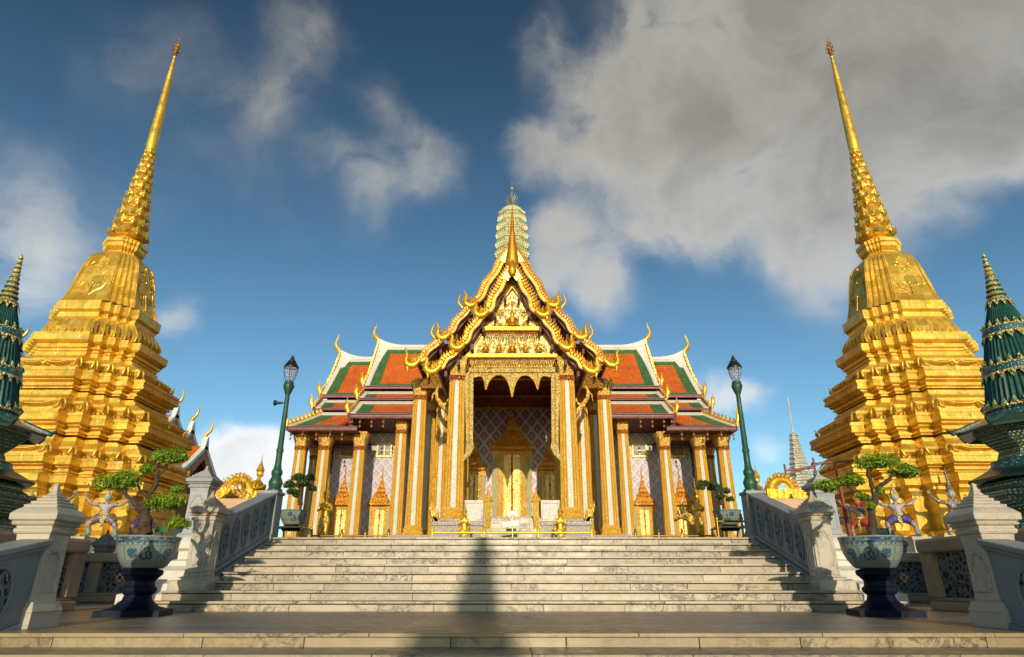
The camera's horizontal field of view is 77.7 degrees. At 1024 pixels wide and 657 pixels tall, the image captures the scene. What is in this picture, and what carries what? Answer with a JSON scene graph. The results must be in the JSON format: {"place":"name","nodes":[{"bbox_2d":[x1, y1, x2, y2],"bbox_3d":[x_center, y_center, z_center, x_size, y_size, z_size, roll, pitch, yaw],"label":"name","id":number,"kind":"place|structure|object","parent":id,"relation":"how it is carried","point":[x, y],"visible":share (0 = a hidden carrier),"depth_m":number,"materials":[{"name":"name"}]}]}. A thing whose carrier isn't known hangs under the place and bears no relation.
{"place":"outdoors","nodes":[
{"label":"outdoors","id":0,"kind":"place"},
{"bbox_2d":[62,602,951,625],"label":"courtyard floor","id":1,"kind":"structure","parent":0,"point":[97,606],"depth_m":12.47,"materials":[{"name":"grey stone"}]},
{"bbox_2d":[20,323,29,356],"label":"temple hall","id":2,"kind":"structure","parent":1,"relation":"on","point":[21,351],"depth_m":53.50,"materials":[{"name":"gold tile"}]},
{"bbox_2d":[0,255,57,531],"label":"ribbed chedi","id":3,"kind":"structure","parent":1,"relation":"on","point":[15,431],"depth_m":13.26,"materials":[{"name":"green tile"}]},
{"bbox_2d":[70,553,126,601],"bbox_3d":[-10.750,6.051,15.459,4.000,1.100,0.400,0,-22,0],"label":"balustrade","id":4,"kind":"object","parent":1,"relation":"on","point":[103,579],"visible":0.21,"depth_m":15.38,"materials":[{"name":"grey stone"}]},
{"bbox_2d":[5,38,193,552],"bbox_3d":[-18.300,-2.978,29.748,10.200,28.500,10.200,0,-22,0],"label":"golden stupa","id":5,"kind":"object","parent":1,"relation":"on","point":[96,393],"visible":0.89,"depth_m":25.80,"materials":[{"name":"metal"}]},
{"bbox_2d":[30,483,76,499],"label":"guardian statue","id":6,"kind":"object","parent":5,"relation":"on","point":[69,498],"visible":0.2,"depth_m":21.77,"materials":[{"name":"beige stone"}]},
{"bbox_2d":[83,488,132,537],"bbox_3d":[-14.336,6.445,22.371,1.514,1.768,0.435,8,-23,-19],"label":"guardian statue","id":7,"kind":"object","parent":5,"relation":"on","point":[104,515],"visible":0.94,"depth_m":22.28,"materials":[{"name":"multicoloured ceramic"}]},
{"bbox_2d":[128,498,158,534],"bbox_3d":[-13.815,7.047,23.872,0.435,1.768,1.514,-12,-25,28],"label":"guardian statue","id":8,"kind":"object","parent":5,"relation":"on","point":[133,525],"visible":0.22,"depth_m":23.50,"materials":[{"name":"multicoloured ceramic"}]},
{"bbox_2d":[91,530,115,552],"bbox_3d":[-10.350,5.945,15.986,0.445,1.690,0.445,0,-22,0],"label":"stone post","id":9,"kind":"object","parent":1,"relation":"on","point":[106,543],"visible":0.3,"depth_m":16.01,"materials":[{"name":"grey stone"}]},
{"bbox_2d":[114,537,190,604],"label":"retaining wall","id":10,"kind":"structure","parent":1,"relation":"on","point":[173,569],"depth_m":13.45,"materials":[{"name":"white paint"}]},
{"bbox_2d":[176,466,223,536],"bbox_3d":[-7.170,3.994,14.668,0.615,1.630,0.615,0,-22,0],"label":"stone post","id":11,"kind":"object","parent":10,"relation":"on","point":[204,484],"visible":0.57,"depth_m":14.56,"materials":[{"name":"grey stone"}]},
{"bbox_2d":[155,526,167,535],"bbox_3d":[-8.540,5.625,15.229,0.300,1.720,0.057,0,-22,0],"label":"notice board","id":12,"kind":"object","parent":1,"relation":"on","point":[161,529],"visible":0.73,"depth_m":15.49,"materials":[{"name":"green metal"}]},
{"bbox_2d":[165,388,224,536],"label":"temple hall","id":13,"kind":"structure","parent":1,"relation":"on","point":[200,460],"depth_m":52.08,"materials":[{"name":"white tile"}]},
{"bbox_2d":[117,537,906,611],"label":"stairs","id":14,"kind":"structure","parent":1,"relation":"on","point":[511,574],"depth_m":11.42,"materials":[{"name":"stone"}]},
{"bbox_2d":[166,580,221,590],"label":"post plinth","id":15,"kind":"structure","parent":14,"relation":"on","point":[187,585],"depth_m":10.52,"materials":[{"name":"stone"}]},
{"bbox_2d":[177,491,230,579],"bbox_3d":[-5.380,3.621,11.175,0.524,1.500,0.524,0,-22,0],"label":"stone post","id":16,"kind":"object","parent":15,"relation":"on","point":[210,513],"visible":0.98,"depth_m":11.03,"materials":[{"name":"stone"}]},
{"bbox_2d":[214,490,284,578],"bbox_3d":[-5.450,4.279,12.775,0.460,2.290,3.100,0,-22,0],"label":"stair balustrade","id":17,"kind":"object","parent":14,"relation":"on","point":[249,526],"visible":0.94,"depth_m":12.80,"materials":[{"name":"grey stone"}]},
{"bbox_2d":[267,356,298,491],"bbox_3d":[-5.400,2.181,15.050,0.360,3.310,0.360,0,-22,0],"label":"street lamp","id":18,"kind":"object","parent":17,"relation":"on","point":[291,368],"visible":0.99,"depth_m":14.97,"materials":[{"name":"green metal"}]},
{"bbox_2d":[273,400,283,405],"bbox_3d":[-5.560,1.782,15.210,0.260,0.150,0.150,0,-22,0],"label":"loudspeaker","id":19,"kind":"object","parent":18,"relation":"attached to","point":[275,402],"visible":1,"depth_m":15.18,"materials":[{"name":"black metal"}]},
{"bbox_2d":[739,490,809,578],"bbox_3d":[5.450,4.279,12.775,0.460,2.290,3.100,0,-22,0],"label":"stair balustrade","id":20,"kind":"object","parent":14,"relation":"on","point":[774,526],"visible":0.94,"depth_m":12.80,"materials":[{"name":"grey stone"}]},
{"bbox_2d":[727,355,758,490],"bbox_3d":[5.440,2.181,15.050,0.360,3.310,0.360,0,-22,0],"label":"street lamp","id":21,"kind":"object","parent":20,"relation":"on","point":[734,366],"visible":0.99,"depth_m":14.96,"materials":[{"name":"green metal"}]},
{"bbox_2d":[802,580,857,590],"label":"post plinth","id":22,"kind":"structure","parent":14,"relation":"on","point":[836,585],"depth_m":10.52,"materials":[{"name":"stone"}]},
{"bbox_2d":[793,491,846,579],"bbox_3d":[5.380,3.621,11.175,0.524,1.500,0.524,0,-22,0],"label":"stone post","id":23,"kind":"object","parent":22,"relation":"on","point":[812,513],"visible":1,"depth_m":11.03,"materials":[{"name":"stone"}]},
{"bbox_2d":[27,612,1003,630],"bbox_3d":[0.000,3.724,7.912,15.196,0.200,4.216,0,-22,0],"label":"landing","id":24,"kind":"object","parent":1,"relation":"on","point":[631,621],"visible":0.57,"depth_m":7.35,"materials":[{"name":"stone"}]},
{"bbox_2d":[0,531,90,610],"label":"balustrade","id":25,"kind":"object","parent":24,"relation":"on","point":[77,549],"visible":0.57,"depth_m":10.41,"materials":[{"name":"grey stone"}]},
{"bbox_2d":[9,483,86,629],"bbox_3d":[-4.860,2.307,6.542,0.484,1.410,0.484,0,-22,0],"label":"stone post","id":26,"kind":"object","parent":24,"relation":"on","point":[56,516],"visible":0.62,"depth_m":6.46,"materials":[{"name":"stone"}]},
{"bbox_2d":[91,535,181,617],"bbox_3d":[-5.130,3.426,8.808,0.828,1.020,0.828,4,-22,-10],"label":"flower pot","id":27,"kind":"object","parent":24,"relation":"on","point":[144,560],"visible":0.99,"depth_m":8.61,"materials":[{"name":"ceramic"}]},
{"bbox_2d":[88,444,193,534],"bbox_3d":[-5.332,2.340,9.234,1.498,1.357,0.639,5,-22,-11],"label":"bonsai tree","id":28,"kind":"object","parent":27,"relation":"on","point":[123,481],"visible":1,"depth_m":9.12,"materials":[{"name":"green plant"}]},
{"bbox_2d":[837,535,926,617],"bbox_3d":[5.060,3.426,8.808,0.828,1.020,0.828,-4,-22,10],"label":"flower pot","id":29,"kind":"object","parent":24,"relation":"on","point":[874,560],"visible":1,"depth_m":8.61,"materials":[{"name":"ceramic"}]},
{"bbox_2d":[810,450,920,534],"bbox_3d":[5.199,2.425,9.312,1.496,1.259,0.577,-10,-24,24],"label":"bonsai tree","id":30,"kind":"object","parent":29,"relation":"on","point":[904,470],"visible":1,"depth_m":9.25,"materials":[{"name":"green plant"}]},
{"bbox_2d":[915,528,1023,612],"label":"balustrade","id":31,"kind":"object","parent":24,"relation":"on","point":[946,572],"visible":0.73,"depth_m":10.17,"materials":[{"name":"grey stone"}]},
{"bbox_2d":[944,483,1021,629],"bbox_3d":[4.930,2.307,6.542,0.484,1.410,0.484,0,-22,0],"label":"stone post","id":32,"kind":"object","parent":24,"relation":"on","point":[973,516],"visible":0.66,"depth_m":6.46,"materials":[{"name":"stone"}]},
{"bbox_2d":[113,552,917,565],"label":"terrace floor","id":33,"kind":"structure","parent":1,"relation":"on","point":[175,557],"depth_m":20.74,"materials":[{"name":"stone"}]},
{"bbox_2d":[215,472,252,498],"bbox_3d":[-7.145,4.593,16.367,1.000,1.783,0.500,0,-22,0],"label":"tail plume","id":34,"kind":"object","parent":33,"relation":"on","point":[229,485],"visible":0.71,"depth_m":16.52,"materials":[{"name":"gold metal"}]},
{"bbox_2d":[218,498,250,508],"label":"terrace parapet","id":35,"kind":"structure","parent":33,"relation":"on","point":[228,503],"depth_m":14.43,"materials":[{"name":"brown stone"}]},
{"bbox_2d":[225,454,265,497],"bbox_3d":[-6.728,4.242,16.024,1.091,2.179,0.552,-4,-22,9],"label":"golden statue","id":36,"kind":"object","parent":33,"relation":"on","point":[257,484],"visible":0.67,"depth_m":16.06,"materials":[{"name":"gold metal"}]},
{"bbox_2d":[279,525,310,536],"bbox_3d":[-5.820,5.459,16.773,0.780,0.495,0.772,0,-22,0],"label":"pot stand","id":37,"kind":"object","parent":33,"relation":"on","point":[300,527],"visible":0.49,"depth_m":16.49,"materials":[{"name":"brown wood"}]},
{"bbox_2d":[280,509,308,530],"bbox_3d":[-5.820,5.113,16.912,0.747,0.513,0.747,0,-22,0],"label":"flower pot","id":38,"kind":"object","parent":37,"relation":"on","point":[293,517],"visible":0.92,"depth_m":16.68,"materials":[{"name":"ceramic"}]},
{"bbox_2d":[283,472,316,505],"bbox_3d":[-5.760,4.325,17.173,0.981,0.896,0.617,0,-22,0],"label":"bonsai tree","id":39,"kind":"object","parent":38,"relation":"in","point":[301,482],"visible":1,"depth_m":17.15,"materials":[{"name":"green plant"}]},
{"bbox_2d":[317,478,332,534],"bbox_3d":[-5.450,5.367,18.534,0.516,1.960,0.516,-5,-22,11],"label":"golden statue","id":40,"kind":"object","parent":33,"relation":"on","point":[325,507],"visible":0.75,"depth_m":18.42,"materials":[{"name":"gold metal"}]},
{"bbox_2d":[310,528,389,536],"bbox_3d":[-4.525,5.826,17.704,2.264,0.490,0.108,0,-22,0],"label":"barrier rail","id":41,"kind":"object","parent":33,"relation":"on","point":[342,533],"visible":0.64,"depth_m":17.70,"materials":[{"name":"gold metal"}]},
{"bbox_2d":[457,505,471,536],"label":"golden statue","id":42,"kind":"object","parent":33,"relation":"on","point":[464,521],"visible":0.62,"depth_m":19.97,"materials":[{"name":"gold metal"}]},
{"bbox_2d":[430,526,593,536],"bbox_3d":[0.000,6.329,19.226,4.992,0.690,0.145,0,-22,0],"label":"barrier rail","id":43,"kind":"object","parent":33,"relation":"on","point":[538,532],"visible":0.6,"depth_m":19.26,"materials":[{"name":"gold metal"}]},
{"bbox_2d":[282,186,741,536],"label":"temple","id":44,"kind":"structure","parent":33,"relation":"on","point":[511,395],"depth_m":32.08,"materials":[{"name":"metal"}]},
{"bbox_2d":[327,468,348,534],"bbox_3d":[-9.170,9.529,34.133,1.366,4.150,0.505,0,-22,0],"label":"doorway","id":45,"kind":"structure","parent":44,"relation":"in","point":[337,516],"depth_m":34.06,"materials":[{"name":"gold metal"}]},
{"bbox_2d":[339,445,353,456],"bbox_3d":[-9.200,6.800,35.468,0.840,0.750,0.100,0,-22,0],"label":"window","id":46,"kind":"structure","parent":44,"relation":"in","point":[345,450],"depth_m":35.46,"materials":[{"name":"gold metal"}]},
{"bbox_2d":[366,470,389,534],"bbox_3d":[-7.120,9.529,34.133,1.366,4.150,0.505,0,-22,0],"label":"doorway","id":47,"kind":"structure","parent":44,"relation":"in","point":[378,508],"depth_m":34.03,"materials":[{"name":"gold metal"}]},
{"bbox_2d":[376,443,392,456],"bbox_3d":[-7.120,6.800,35.468,0.840,0.750,0.100,0,-22,0],"label":"window","id":48,"kind":"structure","parent":44,"relation":"in","point":[383,449],"depth_m":35.47,"materials":[{"name":"gold metal"}]},
{"bbox_2d":[469,435,486,517],"bbox_3d":[-1.920,7.590,32.120,1.288,5.050,0.486,0,-22,0],"label":"doorway","id":49,"kind":"structure","parent":44,"relation":"in","point":[477,470],"depth_m":32.17,"materials":[{"name":"gold metal"}]},
{"bbox_2d":[490,405,533,515],"bbox_3d":[0.000,6.723,32.309,2.262,6.800,0.742,0,-22,0],"label":"doorway","id":50,"kind":"structure","parent":44,"relation":"in","point":[511,454],"depth_m":32.24,"materials":[{"name":"gold metal"}]},
{"bbox_2d":[537,435,554,517],"bbox_3d":[1.920,7.590,32.120,1.288,5.050,0.486,0,-22,0],"label":"doorway","id":51,"kind":"structure","parent":44,"relation":"in","point":[546,470],"depth_m":32.17,"materials":[{"name":"gold metal"}]},
{"bbox_2d":[631,443,647,456],"bbox_3d":[7.120,6.800,35.468,0.840,0.750,0.100,0,-22,0],"label":"window","id":52,"kind":"structure","parent":44,"relation":"in","point":[638,449],"depth_m":35.47,"materials":[{"name":"gold metal"}]},
{"bbox_2d":[634,470,657,534],"bbox_3d":[7.120,9.529,34.133,1.366,4.150,0.505,0,-22,0],"label":"doorway","id":53,"kind":"structure","parent":44,"relation":"in","point":[645,508],"depth_m":34.03,"materials":[{"name":"gold metal"}]},
{"bbox_2d":[670,445,684,456],"bbox_3d":[9.200,6.800,35.468,0.840,0.750,0.100,0,-22,0],"label":"window","id":54,"kind":"structure","parent":44,"relation":"in","point":[676,450],"depth_m":35.46,"materials":[{"name":"gold metal"}]},
{"bbox_2d":[675,468,695,534],"bbox_3d":[9.170,9.529,34.133,1.366,4.150,0.505,0,-22,0],"label":"doorway","id":55,"kind":"structure","parent":44,"relation":"in","point":[688,529],"depth_m":34.06,"materials":[{"name":"gold metal"}]},
{"bbox_2d":[507,511,517,536],"bbox_3d":[0.016,6.066,19.133,0.252,1.108,0.252,20,-30,-41],"label":"notice board","id":56,"kind":"object","parent":33,"relation":"on","point":[512,513],"visible":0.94,"depth_m":19.28,"materials":[{"name":"white paper"}]},
{"bbox_2d":[502,520,518,527],"bbox_3d":[-0.038,5.874,19.091,0.515,0.219,0.028,0,-22,0],"label":"notice board","id":57,"kind":"object","parent":56,"relation":"attached to","point":[510,523],"visible":1,"depth_m":19.09,"materials":[{"name":"white paper"}]},
{"bbox_2d":[553,502,566,536],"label":"golden statue","id":58,"kind":"object","parent":33,"relation":"on","point":[560,521],"visible":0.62,"depth_m":19.97,"materials":[{"name":"gold metal"}]},
{"bbox_2d":[634,528,713,536],"bbox_3d":[4.525,5.826,17.704,2.264,0.490,0.108,0,-22,0],"label":"barrier rail","id":59,"kind":"object","parent":33,"relation":"on","point":[659,535],"visible":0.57,"depth_m":17.70,"materials":[{"name":"gold metal"}]},
{"bbox_2d":[673,480,704,534],"bbox_3d":[5.209,5.452,18.746,0.562,1.960,1.110,17,-28,-37],"label":"golden statue","id":60,"kind":"object","parent":33,"relation":"on","point":[695,520],"visible":0.77,"depth_m":18.46,"materials":[{"name":"gold metal"}]},
{"bbox_2d":[711,525,745,536],"bbox_3d":[5.750,5.459,16.773,0.780,0.495,0.772,0,-22,0],"label":"pot stand","id":61,"kind":"object","parent":33,"relation":"on","point":[715,528],"visible":0.56,"depth_m":16.49,"materials":[{"name":"brown wood"}]},
{"bbox_2d":[712,509,740,530],"bbox_3d":[5.750,5.113,16.912,0.747,0.513,0.747,0,-22,0],"label":"flower pot","id":62,"kind":"object","parent":61,"relation":"on","point":[727,514],"visible":0.83,"depth_m":16.68,"materials":[{"name":"ceramic"}]},
{"bbox_2d":[695,479,733,504],"bbox_3d":[5.459,4.408,17.158,1.060,0.690,0.512,4,-22,-10],"label":"bonsai tree","id":63,"kind":"object","parent":62,"relation":"in","point":[706,484],"visible":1,"depth_m":17.11,"materials":[{"name":"green plant"}]},
{"bbox_2d":[715,513,744,536],"bbox_3d":[5.660,4.849,15.510,1.402,0.670,0.116,0,-22,0],"label":"barrier rail","id":64,"kind":"object","parent":33,"relation":"on","point":[741,520],"visible":0.54,"depth_m":15.54,"materials":[{"name":"gold metal"}]},
{"bbox_2d":[754,462,762,489],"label":"golden statue","id":65,"kind":"object","parent":33,"relation":"on","point":[757,477],"visible":0.14,"depth_m":16.56,"materials":[{"name":"gold metal"}]},
{"bbox_2d":[764,472,806,498],"bbox_3d":[7.038,4.593,16.367,1.000,1.784,0.500,0,-22,0],"label":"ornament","id":66,"kind":"object","parent":33,"relation":"on","point":[775,481],"visible":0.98,"depth_m":16.47,"materials":[{"name":"gold metal"}]},
{"bbox_2d":[773,498,805,508],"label":"terrace parapet","id":67,"kind":"structure","parent":33,"relation":"on","point":[795,503],"depth_m":14.43,"materials":[{"name":"brown stone"}]},
{"bbox_2d":[783,458,858,535],"bbox_3d":[9.822,5.844,18.993,1.921,4.118,2.170,7,-23,-16],"label":"scaffold","id":68,"kind":"object","parent":1,"relation":"on","point":[842,504],"visible":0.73,"depth_m":19.17,"materials":[{"name":"metal"}]},
{"bbox_2d":[833,537,909,604],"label":"retaining wall","id":69,"kind":"structure","parent":1,"relation":"on","point":[847,569],"depth_m":13.44,"materials":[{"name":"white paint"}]},
{"bbox_2d":[801,471,847,536],"bbox_3d":[7.170,4.049,14.645,0.615,1.510,0.615,0,-22,0],"label":"stone post","id":70,"kind":"object","parent":69,"relation":"on","point":[828,498],"visible":0.45,"depth_m":14.49,"materials":[{"name":"grey stone"}]},
{"bbox_2d":[807,35,998,551],"bbox_3d":[17.350,-2.978,29.748,10.200,28.500,10.200,0,-22,0],"label":"golden stupa","id":71,"kind":"object","parent":1,"relation":"on","point":[909,387],"visible":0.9,"depth_m":25.73,"materials":[{"name":"metal"}]},
{"bbox_2d":[838,493,867,535],"bbox_3d":[13.015,6.938,23.809,0.435,1.924,1.514,12,-25,-28],"label":"guardian statue","id":72,"kind":"object","parent":71,"relation":"on","point":[859,520],"visible":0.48,"depth_m":23.74,"materials":[{"name":"red ceramic"}]},
{"bbox_2d":[870,484,921,535],"bbox_3d":[13.605,6.428,22.433,1.514,1.846,0.435,-9,-23,20],"label":"guardian statue","id":73,"kind":"object","parent":71,"relation":"on","point":[899,516],"visible":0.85,"depth_m":22.33,"materials":[{"name":"multicoloured ceramic"}]},
{"bbox_2d":[927,468,969,534],"bbox_3d":[15.046,5.874,21.682,1.514,2.314,0.435,-2,-22,6],"label":"guardian statue","id":74,"kind":"object","parent":71,"relation":"on","point":[951,503],"visible":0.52,"depth_m":21.67,"materials":[{"name":"white stone"}]},
{"bbox_2d":[892,553,935,601],"bbox_3d":[10.750,6.051,15.459,4.000,1.100,0.400,0,-22,0],"label":"balustrade","id":75,"kind":"object","parent":1,"relation":"on","point":[909,580],"visible":0.09,"depth_m":15.40,"materials":[{"name":"grey stone"}]},
{"bbox_2d":[946,253,1023,528],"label":"ribbed chedi","id":76,"kind":"structure","parent":1,"relation":"on","point":[999,428],"depth_m":13.05,"materials":[{"name":"green stone"}]},
{"bbox_2d":[0,0,1023,536],"label":"sky","id":77,"kind":"structure","parent":0,"point":[325,169],"materials":[{"name":"blue"}]},
{"bbox_2d":[787,397,812,497],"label":"mosaic tower","id":78,"kind":"structure","parent":0,"point":[797,457],"depth_m":54.30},
{"bbox_2d":[877,528,889,534],"bbox_3d":[9.002,5.651,15.214,0.374,1.660,0.065,0,-22,0],"label":"notice board","id":79,"kind":"object","parent":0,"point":[882,531],"visible":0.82,"depth_m":15.47,"materials":[{"name":"green paper"}]},
{"bbox_2d":[890,530,908,552],"bbox_3d":[9.750,5.945,15.986,0.445,1.690,0.445,0,-22,0],"label":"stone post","id":80,"kind":"object","parent":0,"point":[905,544],"visible":0.12,"depth_m":15.96,"materials":[{"name":"grey stone"}]},
{"label":"ground","id":81,"kind":"structure","parent":0,"visible":0},
{"bbox_2d":[0,539,52,630],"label":"stair balustrade","id":82,"kind":"object","parent":81,"relation":"on","point":[19,561],"visible":0.88,"depth_m":6.06,"materials":[{"name":"grey stone"}]},
{"bbox_2d":[0,630,1023,647],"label":"landing edge","id":83,"kind":"object","parent":81,"relation":"on","point":[512,638],"visible":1,"depth_m":5.65,"materials":[{"name":"stone"}]},
{"bbox_2d":[0,647,1023,656],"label":"stairs","id":84,"kind":"structure","parent":81,"relation":"on","point":[511,652],"depth_m":5.24,"materials":[{"name":"stone"}]},
{"bbox_2d":[977,539,1023,630],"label":"stair balustrade","id":85,"kind":"object","parent":81,"relation":"on","point":[1006,556],"visible":0.89,"depth_m":6.10,"materials":[{"name":"grey stone"}]}
]}

